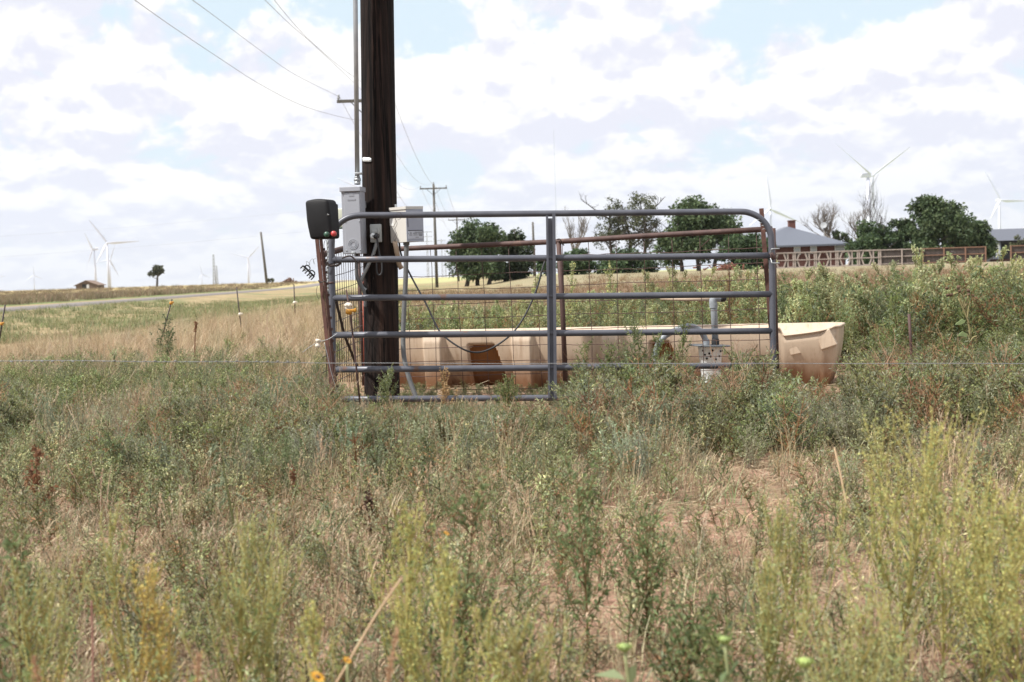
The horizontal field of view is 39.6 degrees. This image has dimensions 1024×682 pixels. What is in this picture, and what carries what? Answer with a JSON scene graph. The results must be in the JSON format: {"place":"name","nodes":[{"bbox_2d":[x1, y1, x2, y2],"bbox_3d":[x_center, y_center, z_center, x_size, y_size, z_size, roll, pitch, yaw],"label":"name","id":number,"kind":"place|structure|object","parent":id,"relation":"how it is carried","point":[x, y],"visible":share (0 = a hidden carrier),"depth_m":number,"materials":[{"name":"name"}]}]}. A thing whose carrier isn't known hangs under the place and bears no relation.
{"place":"outdoors","nodes":[
{"label":"outdoors","id":0,"kind":"place"},
{"bbox_2d":[0,280,354,310],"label":"road","id":1,"kind":"structure","parent":0,"point":[33,307],"depth_m":109.16,"materials":[{"name":"asphalt"}]},
{"bbox_2d":[0,294,363,417],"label":"field grass","id":2,"kind":"structure","parent":0,"point":[268,325],"depth_m":19.34,"materials":[{"name":"plant"}]},
{"bbox_2d":[0,286,437,344],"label":"verge grass","id":3,"kind":"structure","parent":0,"point":[187,311],"depth_m":62.72,"materials":[{"name":"plant"}]},
{"bbox_2d":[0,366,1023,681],"bbox_3d":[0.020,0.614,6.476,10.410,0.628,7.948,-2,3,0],"label":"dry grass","id":4,"kind":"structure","parent":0,"point":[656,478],"depth_m":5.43,"materials":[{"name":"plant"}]},
{"bbox_2d":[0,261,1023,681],"bbox_3d":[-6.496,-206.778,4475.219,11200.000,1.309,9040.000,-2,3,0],"label":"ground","id":5,"kind":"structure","parent":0,"point":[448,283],"depth_m":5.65,"materials":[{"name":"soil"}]},
{"bbox_2d":[0,523,77,681],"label":"weed plant","id":6,"kind":"object","parent":5,"relation":"on","point":[9,544],"visible":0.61,"depth_m":3.45,"materials":[{"name":"green plant"}]},
{"bbox_2d":[22,444,57,505],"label":"dry seed plant","id":7,"kind":"object","parent":5,"relation":"on","point":[38,454],"visible":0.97,"depth_m":6.23,"materials":[{"name":"brown plant"}]},
{"bbox_2d":[0,524,94,681],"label":"weed plant","id":8,"kind":"object","parent":5,"relation":"on","point":[44,640],"visible":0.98,"depth_m":3.32,"materials":[{"name":"green plant"}]},
{"bbox_2d":[66,498,140,681],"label":"weed plant","id":9,"kind":"object","parent":5,"relation":"on","point":[112,573],"visible":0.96,"depth_m":3.71,"materials":[{"name":"green plant"}]},
{"bbox_2d":[27,553,184,681],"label":"weed plant","id":10,"kind":"object","parent":5,"relation":"on","point":[143,615],"visible":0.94,"depth_m":3.21,"materials":[{"name":"green plant"}]},
{"bbox_2d":[88,219,136,287],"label":"wind turbine","id":11,"kind":"object","parent":5,"relation":"on","point":[102,251],"visible":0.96,"depth_m":2433.70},
{"bbox_2d":[0,281,315,304],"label":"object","id":12,"kind":"object","parent":5,"relation":"on","point":[23,297],"visible":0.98,"depth_m":182.91,"materials":[{"name":"green plant"}]},
{"bbox_2d":[149,314,182,363],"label":"weed plant","id":13,"kind":"object","parent":5,"relation":"on","point":[168,333],"visible":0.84,"depth_m":15.48,"materials":[{"name":"green plant"}]},
{"bbox_2d":[139,562,203,681],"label":"weed plant","id":14,"kind":"object","parent":5,"relation":"on","point":[160,647],"visible":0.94,"depth_m":3.23,"materials":[{"name":"green plant"}]},
{"bbox_2d":[0,332,351,421],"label":"field weeds cover","id":15,"kind":"object","parent":5,"relation":"on","point":[66,377],"visible":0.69,"depth_m":12.27,"materials":[{"name":"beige plant"}]},
{"bbox_2d":[207,436,245,525],"bbox_3d":[-1.193,0.602,5.895,0.136,0.424,0.174,-4,3,-36],"label":"curly weed","id":16,"kind":"object","parent":5,"relation":"on","point":[223,480],"visible":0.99,"depth_m":5.89,"materials":[{"name":"green plant"}]},
{"bbox_2d":[172,498,300,681],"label":"weed plant","id":17,"kind":"object","parent":5,"relation":"on","point":[240,617],"visible":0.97,"depth_m":3.54,"materials":[{"name":"green plant"}]},
{"bbox_2d":[213,508,336,681],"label":"weed plant","id":18,"kind":"object","parent":5,"relation":"on","point":[257,558],"visible":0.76,"depth_m":3.63,"materials":[{"name":"green plant"}]},
{"bbox_2d":[289,600,346,681],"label":"weed plant","id":19,"kind":"object","parent":5,"relation":"on","point":[315,644],"visible":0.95,"depth_m":3.06,"materials":[{"name":"green plant"}]},
{"bbox_2d":[315,239,338,402],"bbox_3d":[-1.257,-0.121,9.698,0.125,1.201,0.055,-1,3,12],"label":"angle iron post","id":20,"kind":"object","parent":5,"relation":"on","point":[327,318],"visible":0.77,"depth_m":9.68,"materials":[{"name":"metal"}]},
{"bbox_2d":[306,199,338,239],"bbox_3d":[-1.255,-0.819,9.543,0.238,0.269,0.200,-1,3,22],"label":"fence charger","id":21,"kind":"object","parent":20,"relation":"attached to","point":[322,219],"visible":1,"depth_m":9.49,"materials":[{"name":"black plastic"}]},
{"bbox_2d":[316,246,363,387],"bbox_3d":[-1.222,-0.186,10.711,0.147,1.159,1.620,-2,3,5],"label":"pen side fence","id":22,"kind":"object","parent":5,"relation":"on","point":[338,250],"visible":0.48,"depth_m":10.91,"materials":[{"name":"metal"}]},
{"bbox_2d":[344,290,360,403],"bbox_3d":[-1.099,0.043,9.716,0.104,0.785,0.064,1,4,42],"label":"fence rod","id":23,"kind":"object","parent":5,"relation":"on","point":[348,307],"visible":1,"depth_m":9.72,"materials":[{"name":"metal"}]},
{"bbox_2d":[336,576,402,681],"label":"straw stalk","id":24,"kind":"object","parent":5,"relation":"on","point":[369,626],"visible":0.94,"depth_m":3.06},
{"bbox_2d":[363,485,376,539],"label":"dry seed plant","id":25,"kind":"object","parent":5,"relation":"on","point":[368,499],"visible":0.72,"depth_m":5.65,"materials":[{"name":"brown plant"}]},
{"bbox_2d":[360,0,399,406],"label":"wooden pole","id":26,"kind":"object","parent":5,"relation":"on","point":[379,181],"visible":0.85,"depth_m":10.51,"materials":[{"name":"brown wood"}]},
{"bbox_2d":[339,186,366,254],"bbox_3d":[-1.155,-0.880,10.438,0.156,0.492,0.209,-1,3,9],"label":"meter cabinet","id":27,"kind":"object","parent":26,"relation":"attached to","point":[354,230],"visible":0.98,"depth_m":10.35,"materials":[{"name":"grey metal"}]},
{"bbox_2d":[353,0,362,184],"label":"conduit riser","id":28,"kind":"object","parent":26,"relation":"attached to","point":[357,178],"visible":1,"depth_m":10.40,"materials":[{"name":"metal"}]},
{"bbox_2d":[370,224,382,275],"bbox_3d":[-0.993,-0.668,10.447,0.091,0.381,0.108,-2,3,0],"label":"outlet box","id":29,"kind":"object","parent":26,"relation":"attached to","point":[375,232],"visible":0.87,"depth_m":10.42,"materials":[{"name":"metal"}]},
{"bbox_2d":[389,204,423,242],"bbox_3d":[-0.786,-0.868,10.489,0.139,0.280,0.269,-4,4,-41],"label":"control box","id":30,"kind":"object","parent":26,"relation":"attached to","point":[409,229],"visible":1,"depth_m":10.42,"materials":[{"name":"white metal"}]},
{"bbox_2d":[401,242,417,395],"bbox_3d":[-0.764,-0.146,10.414,0.101,1.164,0.183,-3,3,-17],"label":"grey conduit","id":31,"kind":"object","parent":30,"relation":"attached to","point":[403,321],"visible":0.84,"depth_m":10.44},
{"bbox_2d":[398,243,545,352],"bbox_3d":[-0.271,-0.334,10.462,1.121,0.839,0.272,-2,3,0],"label":"hanging cable","id":32,"kind":"object","parent":30,"relation":"hanging from","point":[506,338],"visible":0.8,"depth_m":10.45,"materials":[{"name":"black rubber"}]},
{"bbox_2d":[362,362,401,414],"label":"weed plant","id":33,"kind":"object","parent":5,"relation":"on","point":[386,385],"visible":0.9,"depth_m":9.35,"materials":[{"name":"green plant"}]},
{"bbox_2d":[384,625,399,681],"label":"dry stalk plant","id":34,"kind":"object","parent":5,"relation":"on","point":[391,664],"visible":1,"depth_m":2.98,"materials":[{"name":"brown plant"}]},
{"bbox_2d":[344,491,449,681],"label":"weed plant","id":35,"kind":"object","parent":5,"relation":"on","point":[409,579],"visible":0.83,"depth_m":3.50,"materials":[{"name":"green plant"}]},
{"bbox_2d":[420,182,446,287],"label":"utility pole","id":36,"kind":"object","parent":5,"relation":"on","point":[435,251],"visible":0.95,"depth_m":130.10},
{"bbox_2d":[383,536,499,681],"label":"weed plant","id":37,"kind":"object","parent":5,"relation":"on","point":[443,617],"visible":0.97,"depth_m":3.23,"materials":[{"name":"green plant"}]},
{"bbox_2d":[438,367,457,405],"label":"dry seed plant","id":38,"kind":"object","parent":5,"relation":"on","point":[446,392],"visible":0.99,"depth_m":9.21,"materials":[{"name":"brown plant"}]},
{"bbox_2d":[414,467,536,681],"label":"weed plant","id":39,"kind":"object","parent":5,"relation":"on","point":[484,613],"visible":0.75,"depth_m":3.65,"materials":[{"name":"green plant"}]},
{"bbox_2d":[444,217,507,286],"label":"leafy tree","id":40,"kind":"object","parent":5,"relation":"on","point":[488,233],"visible":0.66,"depth_m":131.36,"materials":[{"name":"green plant"}]},
{"bbox_2d":[449,598,536,681],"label":"weed plant","id":41,"kind":"object","parent":5,"relation":"on","point":[496,677],"visible":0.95,"depth_m":3.15,"materials":[{"name":"green plant"}]},
{"bbox_2d":[490,373,523,409],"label":"weed plant","id":42,"kind":"object","parent":5,"relation":"on","point":[503,389],"visible":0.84,"depth_m":9.49,"materials":[{"name":"green plant"}]},
{"bbox_2d":[429,591,590,681],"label":"weed plant","id":43,"kind":"object","parent":5,"relation":"on","point":[516,646],"visible":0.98,"depth_m":3.16,"materials":[{"name":"green plant"}]},
{"bbox_2d":[0,369,1023,681],"bbox_3d":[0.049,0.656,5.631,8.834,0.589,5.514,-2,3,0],"label":"grass","id":44,"kind":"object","parent":5,"relation":"on","point":[86,484],"visible":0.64,"depth_m":5.54,"materials":[{"name":"green plant"}]},
{"bbox_2d":[0,317,1023,484],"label":"weed growth","id":45,"kind":"object","parent":5,"relation":"on","point":[970,378],"visible":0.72,"depth_m":7.91,"materials":[{"name":"green plant"}]},
{"bbox_2d":[0,360,1023,363],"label":"fence wire","id":46,"kind":"object","parent":5,"relation":"on","point":[536,363],"visible":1,"depth_m":6.40,"materials":[{"name":"metal"}]},
{"bbox_2d":[1,362,1023,504],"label":"sagebrush","id":47,"kind":"object","parent":5,"relation":"on","point":[625,442],"visible":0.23,"depth_m":7.25,"materials":[{"name":"green plant"}]},
{"bbox_2d":[492,227,534,281],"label":"leafy tree","id":48,"kind":"object","parent":5,"relation":"on","point":[520,269],"visible":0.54,"depth_m":135.49,"materials":[{"name":"green plant"}]},
{"bbox_2d":[343,359,699,408],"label":"weeds","id":49,"kind":"object","parent":5,"relation":"on","point":[431,392],"visible":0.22,"depth_m":11.08,"materials":[{"name":"green plant"}]},
{"bbox_2d":[328,208,779,401],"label":"tube gate","id":50,"kind":"structure","parent":5,"relation":"on","point":[551,296],"depth_m":9.83,"materials":[{"name":"metal"}]},
{"bbox_2d":[559,262,578,326],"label":"weed plant","id":51,"kind":"object","parent":5,"relation":"on","point":[572,305],"visible":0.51,"depth_m":14.51,"materials":[{"name":"green plant"}]},
{"bbox_2d":[361,226,779,391],"bbox_3d":[0.324,-0.201,10.786,3.401,1.197,0.071,-1,3,23],"label":"pen back fence","id":52,"kind":"object","parent":5,"relation":"on","point":[559,242],"visible":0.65,"depth_m":10.71,"materials":[{"name":"metal"}]},
{"bbox_2d":[556,247,596,274],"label":"cedar bush","id":53,"kind":"object","parent":5,"relation":"on","point":[582,265],"visible":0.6,"depth_m":142.22,"materials":[{"name":"green plant"}]},
{"bbox_2d":[562,207,590,248],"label":"bare tree","id":54,"kind":"object","parent":5,"relation":"on","point":[583,222],"visible":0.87,"depth_m":149.95,"materials":[{"name":"grey plant"}]},
{"bbox_2d":[534,447,622,662],"bbox_3d":[0.216,0.631,4.170,0.265,0.631,0.278,-4,4,-41],"label":"weed plant","id":55,"kind":"object","parent":5,"relation":"on","point":[589,491],"visible":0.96,"depth_m":4.18,"materials":[{"name":"green plant"}]},
{"bbox_2d":[560,336,599,388],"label":"weed plant","id":56,"kind":"object","parent":5,"relation":"on","point":[585,351],"visible":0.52,"depth_m":9.48,"materials":[{"name":"green plant"}]},
{"bbox_2d":[583,338,618,379],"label":"weed plant","id":57,"kind":"object","parent":5,"relation":"on","point":[607,356],"visible":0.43,"depth_m":9.43,"materials":[{"name":"green plant"}]},
{"bbox_2d":[595,643,636,681],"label":"flower bud plant","id":58,"kind":"object","parent":5,"relation":"on","point":[630,672],"visible":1,"depth_m":2.90,"materials":[{"name":"green plant"}]},
{"bbox_2d":[578,191,664,263],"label":"thin tree","id":59,"kind":"object","parent":5,"relation":"on","point":[623,220],"visible":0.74,"depth_m":151.90,"materials":[{"name":"green plant"}]},
{"bbox_2d":[399,322,844,390],"bbox_3d":[0.727,0.147,11.851,3.986,0.502,0.786,-1,3,18],"label":"water trough","id":60,"kind":"object","parent":5,"relation":"on","point":[817,342],"visible":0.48,"depth_m":11.63,"materials":[{"name":"plastic"}]},
{"bbox_2d":[598,319,647,376],"bbox_3d":[0.733,0.174,9.402,0.362,0.640,0.251,-2,3,0],"label":"weed plant","id":61,"kind":"object","parent":5,"relation":"on","point":[623,356],"visible":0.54,"depth_m":9.38,"materials":[{"name":"green plant"}]},
{"bbox_2d":[588,247,660,273],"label":"cedar bush","id":62,"kind":"object","parent":5,"relation":"on","point":[626,266],"visible":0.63,"depth_m":141.01,"materials":[{"name":"green plant"}]},
{"bbox_2d":[601,505,684,650],"bbox_3d":[0.389,0.699,4.195,0.229,0.478,0.244,-2,3,-7],"label":"weed plant","id":63,"kind":"object","parent":5,"relation":"on","point":[645,550],"visible":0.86,"depth_m":4.19,"materials":[{"name":"green plant"}]},
{"bbox_2d":[625,325,660,381],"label":"weed plant","id":64,"kind":"object","parent":5,"relation":"on","point":[645,355],"visible":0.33,"depth_m":9.44,"materials":[{"name":"green plant"}]},
{"bbox_2d":[644,330,677,375],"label":"weed plant","id":65,"kind":"object","parent":5,"relation":"on","point":[656,339],"visible":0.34,"depth_m":9.38,"materials":[{"name":"green plant"}]},
{"bbox_2d":[670,316,691,377],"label":"weed plant","id":66,"kind":"object","parent":5,"relation":"on","point":[683,338],"visible":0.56,"depth_m":9.44,"materials":[{"name":"green plant"}]},
{"bbox_2d":[642,584,730,681],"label":"weed plant","id":67,"kind":"object","parent":5,"relation":"on","point":[676,640],"visible":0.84,"depth_m":3.64,"materials":[{"name":"green plant"}]},
{"bbox_2d":[352,244,1023,370],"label":"tall weeds cover","id":68,"kind":"object","parent":5,"relation":"on","point":[852,301],"visible":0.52,"depth_m":13.98,"materials":[{"name":"green plant"}]},
{"bbox_2d":[652,194,743,271],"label":"leafy tree","id":69,"kind":"object","parent":5,"relation":"on","point":[692,244],"visible":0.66,"depth_m":132.92,"materials":[{"name":"green plant"}]},
{"bbox_2d":[690,344,729,382],"bbox_3d":[1.512,0.167,10.872,0.320,0.292,0.321,-2,3,0],"label":"float bucket","id":70,"kind":"object","parent":5,"relation":"on","point":[707,350],"visible":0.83,"depth_m":10.80,"materials":[{"name":"white plastic"}]},
{"bbox_2d":[651,323,709,371],"bbox_3d":[1.272,0.049,10.778,0.464,0.362,0.063,-2,3,-7],"label":"arched hose","id":71,"kind":"object","parent":70,"relation":"attached to","point":[692,326],"visible":0.39,"depth_m":10.76,"materials":[{"name":"grey plastic"}]},
{"bbox_2d":[660,298,726,344],"bbox_3d":[1.391,-0.163,10.902,0.515,0.387,0.099,-1,3,15],"label":"riser pipe","id":72,"kind":"object","parent":70,"relation":"on","point":[713,305],"visible":0.78,"depth_m":10.83,"materials":[{"name":"grey plastic"}]},
{"bbox_2d":[662,608,778,681],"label":"weed plant","id":73,"kind":"object","parent":5,"relation":"on","point":[717,649],"visible":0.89,"depth_m":3.22,"materials":[{"name":"green plant"}]},
{"bbox_2d":[717,636,739,681],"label":"flower bud plant","id":74,"kind":"object","parent":5,"relation":"on","point":[724,640],"visible":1,"depth_m":2.95,"materials":[{"name":"green plant"}]},
{"bbox_2d":[712,233,777,269],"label":"cedar bush","id":75,"kind":"object","parent":5,"relation":"on","point":[738,243],"visible":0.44,"depth_m":125.93,"materials":[{"name":"green plant"}]},
{"bbox_2d":[759,208,769,338],"bbox_3d":[1.813,-0.267,10.025,0.107,1.335,0.040,-1,3,17],"label":"angle iron post","id":76,"kind":"object","parent":5,"relation":"on","point":[764,247],"visible":0.43,"depth_m":10.00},
{"bbox_2d":[734,531,821,681],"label":"weed plant","id":77,"kind":"object","parent":5,"relation":"on","point":[769,647],"visible":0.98,"depth_m":3.52,"materials":[{"name":"green plant"}]},
{"bbox_2d":[712,220,849,266],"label":"brick house","id":78,"kind":"structure","parent":5,"relation":"on","point":[790,238],"depth_m":146.53,"materials":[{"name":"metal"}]},
{"bbox_2d":[758,473,848,679],"bbox_3d":[0.806,0.658,3.952,0.240,0.595,0.205,-4,3,-37],"label":"weed plant","id":79,"kind":"object","parent":5,"relation":"on","point":[802,584],"visible":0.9,"depth_m":3.94,"materials":[{"name":"green plant"}]},
{"bbox_2d":[795,657,813,681],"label":"flower bud plant","id":80,"kind":"object","parent":5,"relation":"on","point":[805,663],"visible":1,"depth_m":2.90,"materials":[{"name":"green plant"}]},
{"bbox_2d":[800,197,839,238],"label":"bare tree","id":81,"kind":"object","parent":5,"relation":"on","point":[827,232],"visible":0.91,"depth_m":158.70,"materials":[{"name":"grey plant"}]},
{"bbox_2d":[808,268,840,321],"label":"weed plant","id":82,"kind":"object","parent":5,"relation":"on","point":[816,295],"visible":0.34,"depth_m":14.14,"materials":[{"name":"green plant"}]},
{"bbox_2d":[776,249,880,268],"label":"hexagon fence","id":83,"kind":"object","parent":5,"relation":"on","point":[837,258],"visible":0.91,"depth_m":130.76,"materials":[{"name":"wood"}]},
{"bbox_2d":[783,570,923,681],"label":"weed plant","id":84,"kind":"object","parent":5,"relation":"on","point":[855,673],"visible":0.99,"depth_m":3.15,"materials":[{"name":"green plant"}]},
{"bbox_2d":[841,209,868,239],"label":"bare tree","id":85,"kind":"object","parent":5,"relation":"on","point":[853,223],"visible":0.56,"depth_m":155.92,"materials":[{"name":"grey plant"}]},
{"bbox_2d":[837,144,907,222],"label":"wind turbine","id":86,"kind":"object","parent":5,"relation":"on","point":[868,174],"visible":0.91,"depth_m":1350.54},
{"bbox_2d":[858,177,888,234],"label":"bare tree","id":87,"kind":"object","parent":5,"relation":"on","point":[869,206],"visible":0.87,"depth_m":140.78,"materials":[{"name":"grey plant"}]},
{"bbox_2d":[844,216,910,265],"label":"leafy tree","id":88,"kind":"object","parent":5,"relation":"on","point":[870,236],"visible":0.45,"depth_m":138.48,"materials":[{"name":"green plant"}]},
{"bbox_2d":[866,264,914,339],"bbox_3d":[3.440,-0.214,12.623,0.624,0.936,0.449,-2,3,-10],"label":"weed plant","id":89,"kind":"object","parent":5,"relation":"on","point":[893,286],"visible":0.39,"depth_m":12.62,"materials":[{"name":"green plant"}]},
{"bbox_2d":[881,248,920,264],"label":"board fence","id":90,"kind":"object","parent":5,"relation":"on","point":[895,255],"visible":0.64,"depth_m":130.91,"materials":[{"name":"wood"}]},
{"bbox_2d":[887,213,918,262],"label":"leafy tree","id":91,"kind":"object","parent":5,"relation":"on","point":[901,224],"visible":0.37,"depth_m":141.04,"materials":[{"name":"green plant"}]},
{"bbox_2d":[818,308,1023,395],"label":"weeds","id":92,"kind":"object","parent":5,"relation":"on","point":[952,343],"visible":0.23,"depth_m":11.68,"materials":[{"name":"green plant"}]},
{"bbox_2d":[910,252,931,307],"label":"weed plant","id":93,"kind":"object","parent":5,"relation":"on","point":[925,265],"visible":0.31,"depth_m":13.52,"materials":[{"name":"green plant"}]},
{"bbox_2d":[831,388,1023,676],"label":"weed plant","id":94,"kind":"object","parent":5,"relation":"on","point":[909,564],"visible":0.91,"depth_m":3.71,"materials":[{"name":"green plant"}]},
{"bbox_2d":[903,194,979,261],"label":"leafy tree","id":95,"kind":"object","parent":5,"relation":"on","point":[945,224],"visible":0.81,"depth_m":136.94,"materials":[{"name":"green plant"}]},
{"bbox_2d":[883,439,1003,678],"bbox_3d":[1.195,0.604,3.943,0.326,0.688,0.344,-1,3,18],"label":"weed plant","id":96,"kind":"object","parent":5,"relation":"on","point":[941,581],"visible":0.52,"depth_m":3.95,"materials":[{"name":"green plant"}]},
{"bbox_2d":[922,246,986,263],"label":"board fence","id":97,"kind":"object","parent":5,"relation":"on","point":[932,255],"visible":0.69,"depth_m":130.91,"materials":[{"name":"brown wood"}]},
{"bbox_2d":[945,285,976,349],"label":"dried sunflower","id":98,"kind":"object","parent":5,"relation":"on","point":[966,313],"visible":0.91,"depth_m":11.28,"materials":[{"name":"green plant"}]},
{"bbox_2d":[927,465,1023,681],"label":"weed plant","id":99,"kind":"object","parent":5,"relation":"on","point":[980,640],"visible":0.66,"depth_m":3.62,"materials":[{"name":"green plant"}]},
{"bbox_2d":[929,464,1023,681],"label":"weed plant","id":100,"kind":"object","parent":5,"relation":"on","point":[1012,584],"visible":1,"depth_m":3.43,"materials":[{"name":"green plant"}]},
{"bbox_2d":[958,219,998,258],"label":"leafy tree","id":101,"kind":"object","parent":5,"relation":"on","point":[987,239],"visible":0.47,"depth_m":139.29,"materials":[{"name":"green plant"}]},
{"bbox_2d":[963,260,1017,319],"bbox_3d":[4.374,-0.275,13.016,0.588,0.932,0.526,0,3,31],"label":"weed plant","id":102,"kind":"object","parent":5,"relation":"on","point":[1007,272],"visible":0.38,"depth_m":12.83,"materials":[{"name":"green plant"}]},
{"bbox_2d":[984,170,1023,228],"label":"wind turbine","id":103,"kind":"object","parent":5,"relation":"on","point":[999,200],"visible":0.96,"depth_m":2030.91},
{"bbox_2d":[986,228,1023,261],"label":"farm building","id":104,"kind":"structure","parent":5,"relation":"on","point":[1003,237],"depth_m":142.97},
{"bbox_2d":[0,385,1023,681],"bbox_3d":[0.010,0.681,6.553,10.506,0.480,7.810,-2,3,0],"label":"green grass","id":105,"kind":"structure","parent":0,"point":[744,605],"depth_m":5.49,"materials":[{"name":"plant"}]},
{"bbox_2d":[0,0,1023,290],"label":"sky","id":106,"kind":"structure","parent":0,"point":[112,117],"materials":[{"name":"white"}]},
{"bbox_2d":[283,261,1023,351],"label":"pasture grass","id":107,"kind":"structure","parent":0,"point":[526,289],"depth_m":72.13,"materials":[{"name":"plant"}]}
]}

